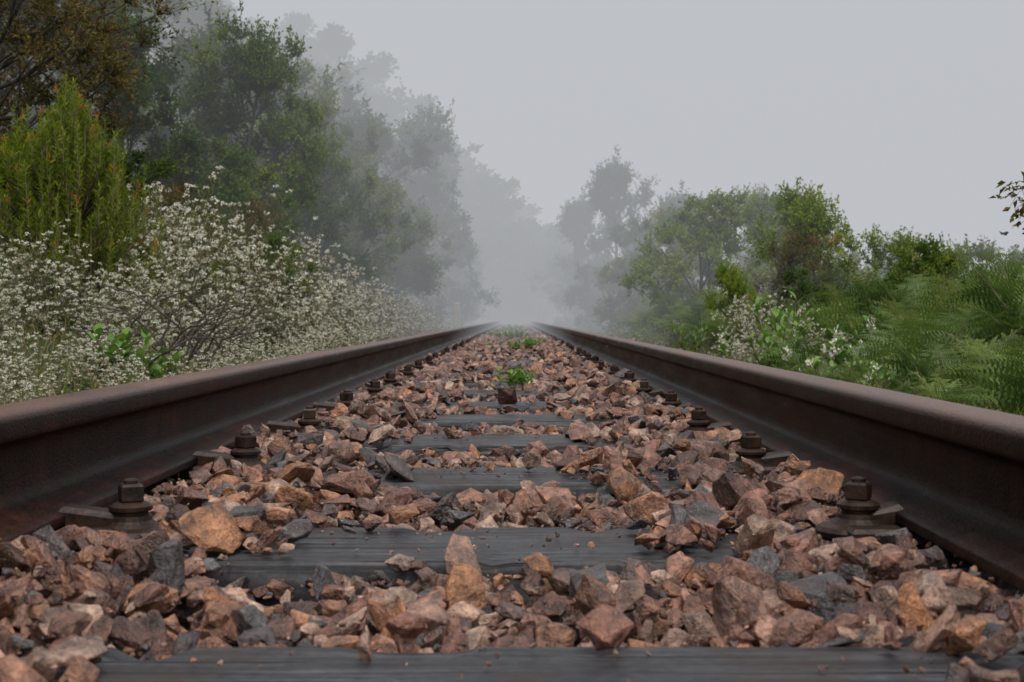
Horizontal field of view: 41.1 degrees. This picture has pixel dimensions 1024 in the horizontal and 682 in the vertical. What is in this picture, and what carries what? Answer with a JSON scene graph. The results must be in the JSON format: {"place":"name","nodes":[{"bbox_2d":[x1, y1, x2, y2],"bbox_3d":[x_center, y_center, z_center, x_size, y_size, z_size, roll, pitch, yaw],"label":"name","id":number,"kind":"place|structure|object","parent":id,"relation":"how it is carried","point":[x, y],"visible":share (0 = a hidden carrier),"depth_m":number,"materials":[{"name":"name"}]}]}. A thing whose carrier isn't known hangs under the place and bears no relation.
{"place":"outdoors","nodes":[
{"label":"outdoors","id":0,"kind":"place"},
{"bbox_2d":[0,52,712,398],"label":"ground","id":1,"kind":"structure","parent":0,"point":[513,319],"depth_m":53.43,"materials":[{"name":"soil"}]},
{"bbox_2d":[0,264,62,359],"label":"white flowering shrub","id":2,"kind":"object","parent":1,"relation":"on","point":[5,327],"visible":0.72,"depth_m":5.94,"materials":[{"name":"grey plant"}]},
{"bbox_2d":[0,355,74,404],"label":"white flowering shrub","id":3,"kind":"object","parent":1,"relation":"on","point":[6,387],"visible":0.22,"depth_m":4.25,"materials":[{"name":"grey plant"}]},
{"bbox_2d":[0,331,78,401],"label":"white flowering shrub","id":4,"kind":"object","parent":1,"relation":"on","point":[9,358],"visible":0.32,"depth_m":4.60,"materials":[{"name":"grey plant"}]},
{"bbox_2d":[0,103,101,291],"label":"conifer shrub","id":5,"kind":"object","parent":1,"relation":"on","point":[19,130],"visible":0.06,"depth_m":8.89,"materials":[{"name":"green plant"}]},
{"bbox_2d":[2,329,141,394],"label":"white flowering shrub","id":6,"kind":"object","parent":1,"relation":"on","point":[87,359],"visible":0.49,"depth_m":5.36,"materials":[{"name":"grey plant"}]},
{"bbox_2d":[0,219,161,338],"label":"white flowering shrub","id":7,"kind":"object","parent":1,"relation":"on","point":[61,299],"visible":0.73,"depth_m":7.51,"materials":[{"name":"grey plant"}]},
{"bbox_2d":[0,0,164,136],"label":"broadleaf tree","id":8,"kind":"object","parent":1,"relation":"on","point":[29,4],"visible":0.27,"depth_m":12.83,"materials":[{"name":"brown plant"}]},
{"bbox_2d":[0,0,177,175],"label":"broadleaf tree","id":9,"kind":"object","parent":1,"relation":"on","point":[142,137],"visible":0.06,"depth_m":15.91,"materials":[{"name":"green plant"}]},
{"bbox_2d":[0,73,183,328],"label":"conifer shrub","id":10,"kind":"object","parent":1,"relation":"on","point":[61,153],"visible":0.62,"depth_m":8.17,"materials":[{"name":"green plant"}]},
{"bbox_2d":[0,0,214,147],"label":"broadleaf tree","id":11,"kind":"object","parent":1,"relation":"on","point":[90,44],"visible":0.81,"depth_m":10.87,"materials":[{"name":"green plant"}]},
{"bbox_2d":[32,0,187,174],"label":"broadleaf tree","id":12,"kind":"object","parent":1,"relation":"on","point":[148,14],"visible":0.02,"depth_m":23.55,"materials":[{"name":"green plant"}]},
{"bbox_2d":[87,323,157,387],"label":"leafy plant","id":13,"kind":"object","parent":1,"relation":"on","point":[124,337],"visible":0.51,"depth_m":5.77,"materials":[{"name":"green plant"}]},
{"bbox_2d":[78,355,187,389],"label":"white flowering shrub","id":14,"kind":"object","parent":1,"relation":"on","point":[134,374],"visible":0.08,"depth_m":5.20,"materials":[{"name":"grey plant"}]},
{"bbox_2d":[46,283,219,355],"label":"white flowering shrub","id":15,"kind":"object","parent":1,"relation":"on","point":[97,319],"visible":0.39,"depth_m":6.97,"materials":[{"name":"grey plant"}]},
{"bbox_2d":[52,242,228,350],"bbox_3d":[-2.089,-0.246,7.987,0.967,0.665,0.941,0,1,1],"label":"white flowering shrub","id":16,"kind":"object","parent":1,"relation":"on","point":[140,280],"visible":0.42,"depth_m":8.01,"materials":[{"name":"grey plant"}]},
{"bbox_2d":[19,270,279,367],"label":"dead branches","id":17,"kind":"object","parent":1,"relation":"on","point":[182,341],"visible":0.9,"depth_m":6.33,"materials":[{"name":"brown wood"}]},
{"bbox_2d":[87,130,215,230],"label":"green shrub","id":18,"kind":"object","parent":1,"relation":"on","point":[163,169],"visible":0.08,"depth_m":11.94,"materials":[{"name":"green plant"}]},
{"bbox_2d":[66,2,239,221],"bbox_3d":[-3.741,-2.017,13.744,1.790,3.137,1.539,1,1,29],"label":"broadleaf tree","id":19,"kind":"object","parent":1,"relation":"on","point":[186,149],"visible":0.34,"depth_m":13.48,"materials":[{"name":"green plant"}]},
{"bbox_2d":[135,347,183,378],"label":"leafy plant","id":20,"kind":"object","parent":1,"relation":"on","point":[156,366],"visible":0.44,"depth_m":6.00,"materials":[{"name":"green plant"}]},
{"bbox_2d":[110,183,249,315],"bbox_3d":[-2.711,-0.647,10.179,1.188,1.111,1.567,1,1,33],"label":"white flowering shrub","id":21,"kind":"object","parent":1,"relation":"on","point":[166,211],"visible":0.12,"depth_m":10.19,"materials":[{"name":"grey plant"}]},
{"bbox_2d":[127,173,232,262],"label":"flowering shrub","id":22,"kind":"object","parent":1,"relation":"on","point":[180,189],"visible":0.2,"depth_m":11.51,"materials":[{"name":"grey plant"}]},
{"bbox_2d":[80,200,283,342],"bbox_3d":[-2.212,-0.437,8.753,1.404,0.926,1.366,-1,1,-39],"label":"white flowering shrub","id":23,"kind":"object","parent":1,"relation":"on","point":[196,265],"visible":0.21,"depth_m":8.68,"materials":[{"name":"grey plant"}]},
{"bbox_2d":[140,0,250,143],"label":"broadleaf tree","id":24,"kind":"object","parent":1,"relation":"on","point":[194,15],"visible":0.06,"depth_m":32.56,"materials":[{"name":"green plant"}]},
{"bbox_2d":[103,165,312,339],"bbox_3d":[-2.348,-0.604,9.268,1.381,1.241,1.659,-1,1,-37],"label":"white flowering shrub","id":25,"kind":"object","parent":1,"relation":"on","point":[213,286],"visible":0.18,"depth_m":9.17,"materials":[{"name":"grey plant"}]},
{"bbox_2d":[135,3,287,161],"bbox_3d":[-4.091,-2.596,18.992,2.488,4.118,2.139,0,1,-17],"label":"broadleaf tree","id":26,"kind":"object","parent":1,"relation":"on","point":[204,37],"visible":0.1,"depth_m":18.46,"materials":[{"name":"green plant"}]},
{"bbox_2d":[171,320,253,371],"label":"white flowering shrub","id":27,"kind":"object","parent":1,"relation":"on","point":[214,346],"visible":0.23,"depth_m":7.27,"materials":[{"name":"grey plant"}]},
{"bbox_2d":[133,88,308,261],"bbox_3d":[-3.278,-1.384,15.537,2.578,2.639,2.668,1,1,41],"label":"green shrub","id":28,"kind":"object","parent":1,"relation":"on","point":[228,127],"visible":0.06,"depth_m":14.80,"materials":[{"name":"green plant"}]},
{"bbox_2d":[185,293,276,363],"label":"white flowering shrub","id":29,"kind":"object","parent":1,"relation":"on","point":[243,323],"visible":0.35,"depth_m":8.46,"materials":[{"name":"grey plant"}]},
{"bbox_2d":[160,184,313,304],"bbox_3d":[-2.482,-0.710,11.877,1.448,1.305,1.738,0,1,6],"label":"white flowering shrub","id":30,"kind":"object","parent":1,"relation":"on","point":[243,237],"visible":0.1,"depth_m":11.70,"materials":[{"name":"grey plant"}]},
{"bbox_2d":[172,141,310,252],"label":"green shrub","id":31,"kind":"object","parent":1,"relation":"on","point":[235,186],"visible":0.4,"depth_m":13.59,"materials":[{"name":"green plant"}]},
{"bbox_2d":[171,1,334,259],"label":"broadleaf tree","id":32,"kind":"object","parent":1,"relation":"on","point":[259,70],"visible":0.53,"depth_m":14.67,"materials":[{"name":"green plant"}]},
{"bbox_2d":[217,193,306,305],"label":"flowering bush","id":33,"kind":"object","parent":1,"relation":"on","point":[258,212],"visible":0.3,"depth_m":12.99,"materials":[{"name":"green plant"}]},
{"bbox_2d":[179,219,346,348],"bbox_3d":[-2.152,-0.458,10.751,1.194,1.061,1.434,1,1,34],"label":"white flowering shrub","id":34,"kind":"object","parent":1,"relation":"on","point":[281,257],"visible":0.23,"depth_m":10.77,"materials":[{"name":"grey plant"}]},
{"bbox_2d":[200,272,338,355],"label":"white flowering shrub","id":35,"kind":"object","parent":1,"relation":"on","point":[267,320],"visible":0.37,"depth_m":9.72,"materials":[{"name":"grey plant"}]},
{"bbox_2d":[247,229,322,342],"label":"flowering shrub","id":36,"kind":"object","parent":1,"relation":"on","point":[272,242],"visible":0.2,"depth_m":12.30,"materials":[{"name":"grey plant"}]},
{"bbox_2d":[230,202,349,320],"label":"white flowering shrub","id":37,"kind":"object","parent":1,"relation":"on","point":[306,247],"visible":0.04,"depth_m":13.41,"materials":[{"name":"grey plant"}]},
{"bbox_2d":[236,239,362,330],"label":"white flowering shrub","id":38,"kind":"object","parent":1,"relation":"on","point":[340,294],"visible":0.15,"depth_m":12.46,"materials":[{"name":"grey plant"}]},
{"bbox_2d":[241,43,380,259],"bbox_3d":[-3.589,-2.521,21.710,3.119,4.601,3.104,0,1,27],"label":"broadleaf tree","id":39,"kind":"object","parent":1,"relation":"on","point":[326,87],"visible":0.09,"depth_m":21.77,"materials":[{"name":"green plant"}]},
{"bbox_2d":[274,285,358,347],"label":"white flowering shrub","id":40,"kind":"object","parent":1,"relation":"on","point":[303,321],"visible":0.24,"depth_m":11.35,"materials":[{"name":"grey plant"}]},
{"bbox_2d":[263,180,378,296],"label":"green shrub","id":41,"kind":"object","parent":1,"relation":"on","point":[326,207],"visible":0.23,"depth_m":16.34,"materials":[{"name":"green plant"}]},
{"bbox_2d":[258,91,398,275],"bbox_3d":[-2.612,-1.728,17.745,2.330,3.112,2.090,0,1,-10],"label":"broadleaf tree","id":42,"kind":"object","parent":1,"relation":"on","point":[334,181],"visible":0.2,"depth_m":17.75,"materials":[{"name":"green plant"}]},
{"bbox_2d":[289,55,371,198],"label":"broadleaf tree","id":43,"kind":"object","parent":1,"relation":"on","point":[349,101],"visible":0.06,"depth_m":33.73,"materials":[{"name":"green plant"}]},
{"bbox_2d":[294,251,394,335],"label":"white flowering shrub","id":44,"kind":"object","parent":1,"relation":"on","point":[373,295],"visible":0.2,"depth_m":14.53,"materials":[{"name":"grey plant"}]},
{"bbox_2d":[306,286,392,345],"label":"white flowering shrub","id":45,"kind":"object","parent":1,"relation":"on","point":[348,305],"visible":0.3,"depth_m":13.14,"materials":[{"name":"grey plant"}]},
{"bbox_2d":[304,56,410,194],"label":"broadleaf tree","id":46,"kind":"object","parent":1,"relation":"on","point":[345,74],"visible":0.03,"depth_m":40.84,"materials":[{"name":"grey plant"}]},
{"bbox_2d":[314,170,425,312],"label":"green shrub","id":47,"kind":"object","parent":1,"relation":"on","point":[388,252],"visible":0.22,"depth_m":19.60,"materials":[{"name":"green plant"}]},
{"bbox_2d":[341,288,405,339],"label":"white flowering shrub","id":48,"kind":"object","parent":1,"relation":"on","point":[377,307],"visible":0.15,"depth_m":15.35,"materials":[{"name":"grey plant"}]},
{"bbox_2d":[323,93,440,302],"bbox_3d":[-2.841,-2.772,28.348,2.766,4.792,3.217,0,1,-8],"label":"broadleaf tree","id":49,"kind":"object","parent":1,"relation":"on","point":[420,156],"visible":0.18,"depth_m":28.45,"materials":[{"name":"green plant"}]},
{"bbox_2d":[325,119,438,297],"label":"broadleaf tree","id":50,"kind":"object","parent":1,"relation":"on","point":[359,157],"visible":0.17,"depth_m":22.83,"materials":[{"name":"grey plant"}]},
{"bbox_2d":[357,204,445,299],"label":"green shrub","id":51,"kind":"object","parent":1,"relation":"on","point":[420,277],"visible":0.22,"depth_m":23.59,"materials":[{"name":"green plant"}]},
{"bbox_2d":[379,107,464,301],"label":"broadleaf tree","id":52,"kind":"object","parent":1,"relation":"on","point":[451,159],"visible":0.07,"depth_m":42.60,"materials":[{"name":"grey plant"}]},
{"bbox_2d":[382,206,462,324],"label":"green shrub","id":53,"kind":"object","parent":1,"relation":"on","point":[447,262],"visible":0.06,"depth_m":28.69,"materials":[{"name":"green plant"}]},
{"bbox_2d":[370,94,479,320],"bbox_3d":[-2.495,-2.993,34.275,3.096,6.119,3.111,-1,1,-40],"label":"broadleaf tree","id":54,"kind":"object","parent":1,"relation":"on","point":[432,192],"visible":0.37,"depth_m":34.13,"materials":[{"name":"green plant"}]},
{"bbox_2d":[434,247,484,324],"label":"green shrub","id":55,"kind":"object","parent":1,"relation":"on","point":[455,270],"visible":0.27,"depth_m":39.71,"materials":[{"name":"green plant"}]},
{"bbox_2d":[418,237,501,326],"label":"green shrub","id":56,"kind":"object","parent":1,"relation":"on","point":[455,295],"visible":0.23,"depth_m":34.89,"materials":[{"name":"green plant"}]},
{"bbox_2d":[2,0,956,326],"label":"distant trees","id":57,"kind":"object","parent":1,"relation":"on","point":[514,240],"visible":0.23,"depth_m":57.94,"materials":[{"name":"grey plant"}]},
{"bbox_2d":[0,286,1023,415],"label":"grass","id":58,"kind":"structure","parent":1,"relation":"on","point":[42,370],"depth_m":5.87,"materials":[{"name":"green plant"}]},
{"bbox_2d":[529,249,590,327],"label":"green shrub","id":59,"kind":"object","parent":1,"relation":"on","point":[554,272],"visible":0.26,"depth_m":47.85,"materials":[{"name":"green plant"}]},
{"bbox_2d":[551,263,606,328],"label":"green shrub","id":60,"kind":"object","parent":1,"relation":"on","point":[570,274],"visible":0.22,"depth_m":42.86,"materials":[{"name":"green plant"}]},
{"bbox_2d":[547,185,620,329],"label":"broadleaf tree","id":61,"kind":"object","parent":1,"relation":"on","point":[575,221],"visible":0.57,"depth_m":42.62,"materials":[{"name":"grey plant"}]},
{"bbox_2d":[562,260,626,333],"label":"green shrub","id":62,"kind":"object","parent":1,"relation":"on","point":[586,303],"visible":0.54,"depth_m":34.97,"materials":[{"name":"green plant"}]},
{"bbox_2d":[569,144,667,307],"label":"broadleaf tree","id":63,"kind":"object","parent":1,"relation":"on","point":[612,181],"visible":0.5,"depth_m":37.66,"materials":[{"name":"grey plant"}]},
{"bbox_2d":[590,251,672,333],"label":"green shrub","id":64,"kind":"object","parent":1,"relation":"on","point":[610,312],"visible":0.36,"depth_m":25.73,"materials":[{"name":"green plant"}]},
{"bbox_2d":[590,215,695,322],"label":"broadleaf tree","id":65,"kind":"object","parent":1,"relation":"on","point":[632,232],"visible":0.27,"depth_m":30.05,"materials":[{"name":"green plant"}]},
{"bbox_2d":[614,287,713,342],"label":"fern","id":66,"kind":"object","parent":1,"relation":"on","point":[692,304],"visible":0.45,"depth_m":15.88,"materials":[{"name":"green plant"}]},
{"bbox_2d":[631,179,721,297],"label":"broadleaf tree","id":67,"kind":"object","parent":1,"relation":"on","point":[673,200],"visible":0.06,"depth_m":34.62,"materials":[{"name":"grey plant"}]},
{"bbox_2d":[622,201,741,324],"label":"broadleaf tree","id":68,"kind":"object","parent":1,"relation":"on","point":[659,215],"visible":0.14,"depth_m":22.75,"materials":[{"name":"green plant"}]},
{"bbox_2d":[628,293,745,352],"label":"fern","id":69,"kind":"object","parent":1,"relation":"on","point":[693,322],"visible":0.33,"depth_m":13.54,"materials":[{"name":"green plant"}]},
{"bbox_2d":[616,185,759,345],"bbox_3d":[2.218,-0.872,17.430,1.884,2.231,2.362,1,1,39],"label":"broadleaf tree","id":70,"kind":"object","parent":1,"relation":"on","point":[706,233],"visible":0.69,"depth_m":17.12,"materials":[{"name":"green plant"}]},
{"bbox_2d":[671,316,708,352],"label":"leafy plant","id":71,"kind":"object","parent":1,"relation":"on","point":[683,341],"visible":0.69,"depth_m":11.01,"materials":[{"name":"green plant"}]},
{"bbox_2d":[689,306,759,353],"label":"fern","id":72,"kind":"object","parent":1,"relation":"on","point":[719,324],"visible":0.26,"depth_m":11.47,"materials":[{"name":"green plant"}]},
{"bbox_2d":[693,257,772,355],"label":"green shrub","id":73,"kind":"object","parent":1,"relation":"on","point":[730,279],"visible":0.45,"depth_m":11.89,"materials":[{"name":"green plant"}]},
{"bbox_2d":[707,294,782,362],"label":"white flowering shrub","id":74,"kind":"object","parent":1,"relation":"on","point":[745,325],"visible":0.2,"depth_m":10.18,"materials":[{"name":"grey plant"}]},
{"bbox_2d":[749,323,802,369],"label":"leafy plant","id":75,"kind":"object","parent":1,"relation":"on","point":[765,362],"visible":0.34,"depth_m":7.17,"materials":[{"name":"green plant"}]},
{"bbox_2d":[755,306,809,366],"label":"leafy plant","id":76,"kind":"object","parent":1,"relation":"on","point":[790,332],"visible":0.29,"depth_m":7.60,"materials":[{"name":"green plant"}]},
{"bbox_2d":[758,260,835,344],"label":"green shrub","id":77,"kind":"object","parent":1,"relation":"on","point":[804,289],"visible":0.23,"depth_m":9.66,"materials":[{"name":"green plant"}]},
{"bbox_2d":[749,221,851,307],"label":"green shrub","id":78,"kind":"object","parent":1,"relation":"on","point":[801,251],"visible":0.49,"depth_m":12.61,"materials":[{"name":"green plant"}]},
{"bbox_2d":[723,184,882,302],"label":"broadleaf tree","id":79,"kind":"object","parent":1,"relation":"on","point":[758,202],"visible":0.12,"depth_m":17.60,"materials":[{"name":"green plant"}]},
{"bbox_2d":[730,176,891,309],"bbox_3d":[3.114,-0.637,13.600,1.547,2.003,1.737,1,1,30],"label":"broadleaf tree","id":80,"kind":"object","parent":1,"relation":"on","point":[791,208],"visible":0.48,"depth_m":13.20,"materials":[{"name":"green plant"}]},
{"bbox_2d":[760,325,866,374],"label":"fern","id":81,"kind":"object","parent":1,"relation":"on","point":[803,357],"visible":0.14,"depth_m":6.85,"materials":[{"name":"green plant"}]},
{"bbox_2d":[732,281,932,366],"bbox_3d":[1.778,0.019,7.446,1.216,0.684,1.448,0,0,9],"label":"fern","id":82,"kind":"object","parent":1,"relation":"on","point":[884,317],"visible":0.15,"depth_m":7.30,"materials":[{"name":"green plant"}]},
{"bbox_2d":[819,324,867,372],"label":"leafy plant","id":83,"kind":"object","parent":1,"relation":"on","point":[832,348],"visible":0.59,"depth_m":6.46,"materials":[{"name":"green plant"}]},
{"bbox_2d":[830,272,943,330],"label":"fern","id":84,"kind":"object","parent":1,"relation":"on","point":[867,307],"visible":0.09,"depth_m":9.08,"materials":[{"name":"green plant"}]},
{"bbox_2d":[863,350,923,393],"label":"leafy plant","id":85,"kind":"object","parent":1,"relation":"on","point":[885,370],"visible":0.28,"depth_m":4.92,"materials":[{"name":"green plant"}]},
{"bbox_2d":[843,319,945,372],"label":"fern","id":86,"kind":"object","parent":1,"relation":"on","point":[874,349],"visible":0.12,"depth_m":6.12,"materials":[{"name":"green plant"}]},
{"bbox_2d":[857,225,977,301],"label":"green shrub","id":87,"kind":"object","parent":1,"relation":"on","point":[902,241],"visible":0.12,"depth_m":12.91,"materials":[{"name":"green plant"}]},
{"bbox_2d":[862,233,974,304],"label":"green shrub","id":88,"kind":"object","parent":1,"relation":"on","point":[931,264],"visible":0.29,"depth_m":10.80,"materials":[{"name":"green plant"}]},
{"bbox_2d":[839,301,998,381],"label":"fern","id":89,"kind":"object","parent":1,"relation":"on","point":[956,330],"visible":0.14,"depth_m":5.61,"materials":[{"name":"green plant"}]},
{"bbox_2d":[856,296,1003,355],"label":"fern","id":90,"kind":"object","parent":1,"relation":"on","point":[897,309],"visible":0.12,"depth_m":6.37,"materials":[{"name":"green plant"}]},
{"bbox_2d":[838,275,1022,338],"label":"fern","id":91,"kind":"object","parent":1,"relation":"on","point":[936,298],"visible":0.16,"depth_m":6.81,"materials":[{"name":"green plant"}]},
{"bbox_2d":[859,259,1005,318],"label":"fern","id":92,"kind":"object","parent":1,"relation":"on","point":[898,296],"visible":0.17,"depth_m":7.94,"materials":[{"name":"green plant"}]},
{"bbox_2d":[863,242,1023,322],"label":"shrub","id":93,"kind":"object","parent":1,"relation":"on","point":[1000,275],"visible":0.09,"depth_m":6.98,"materials":[{"name":"green plant"}]},
{"bbox_2d":[884,370,1018,408],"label":"fern","id":94,"kind":"object","parent":1,"relation":"on","point":[931,391],"visible":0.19,"depth_m":4.33,"materials":[{"name":"green plant"}]},
{"bbox_2d":[879,326,1023,399],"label":"fern","id":95,"kind":"object","parent":1,"relation":"on","point":[927,370],"visible":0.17,"depth_m":4.86,"materials":[{"name":"green plant"}]},
{"bbox_2d":[900,248,1023,365],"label":"fern","id":96,"kind":"object","parent":1,"relation":"on","point":[1008,298],"visible":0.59,"depth_m":5.43,"materials":[{"name":"green plant"}]},
{"bbox_2d":[916,331,1023,388],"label":"fern","id":97,"kind":"object","parent":1,"relation":"on","point":[957,362],"visible":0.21,"depth_m":5.02,"materials":[{"name":"green plant"}]},
{"bbox_2d":[941,233,1023,298],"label":"green shrub","id":98,"kind":"object","parent":1,"relation":"on","point":[1016,256],"visible":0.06,"depth_m":16.93,"materials":[{"name":"green plant"}]},
{"bbox_2d":[945,336,1023,402],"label":"fern","id":99,"kind":"object","parent":1,"relation":"on","point":[983,357],"visible":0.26,"depth_m":4.58,"materials":[{"name":"green plant"}]},
{"bbox_2d":[946,337,1023,415],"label":"fern","id":100,"kind":"object","parent":1,"relation":"on","point":[1014,378],"visible":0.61,"depth_m":3.83,"materials":[{"name":"green plant"}]},
{"bbox_2d":[990,171,1023,235],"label":"sapling","id":101,"kind":"object","parent":1,"relation":"on","point":[1017,211],"visible":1,"depth_m":5.99,"materials":[{"name":"green plant"}]},
{"bbox_2d":[0,323,1023,681],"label":"ballast gravel","id":102,"kind":"structure","parent":0,"point":[780,579],"depth_m":1.47,"materials":[{"name":"brown gravel"}]},
{"bbox_2d":[0,321,1023,681],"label":"railway track","id":103,"kind":"structure","parent":102,"relation":"on","point":[946,477],"depth_m":1.71,"materials":[{"name":"metal"}]},
{"bbox_2d":[229,0,1023,324],"label":"sky","id":104,"kind":"structure","parent":0,"point":[910,112],"materials":[{"name":"grey"}]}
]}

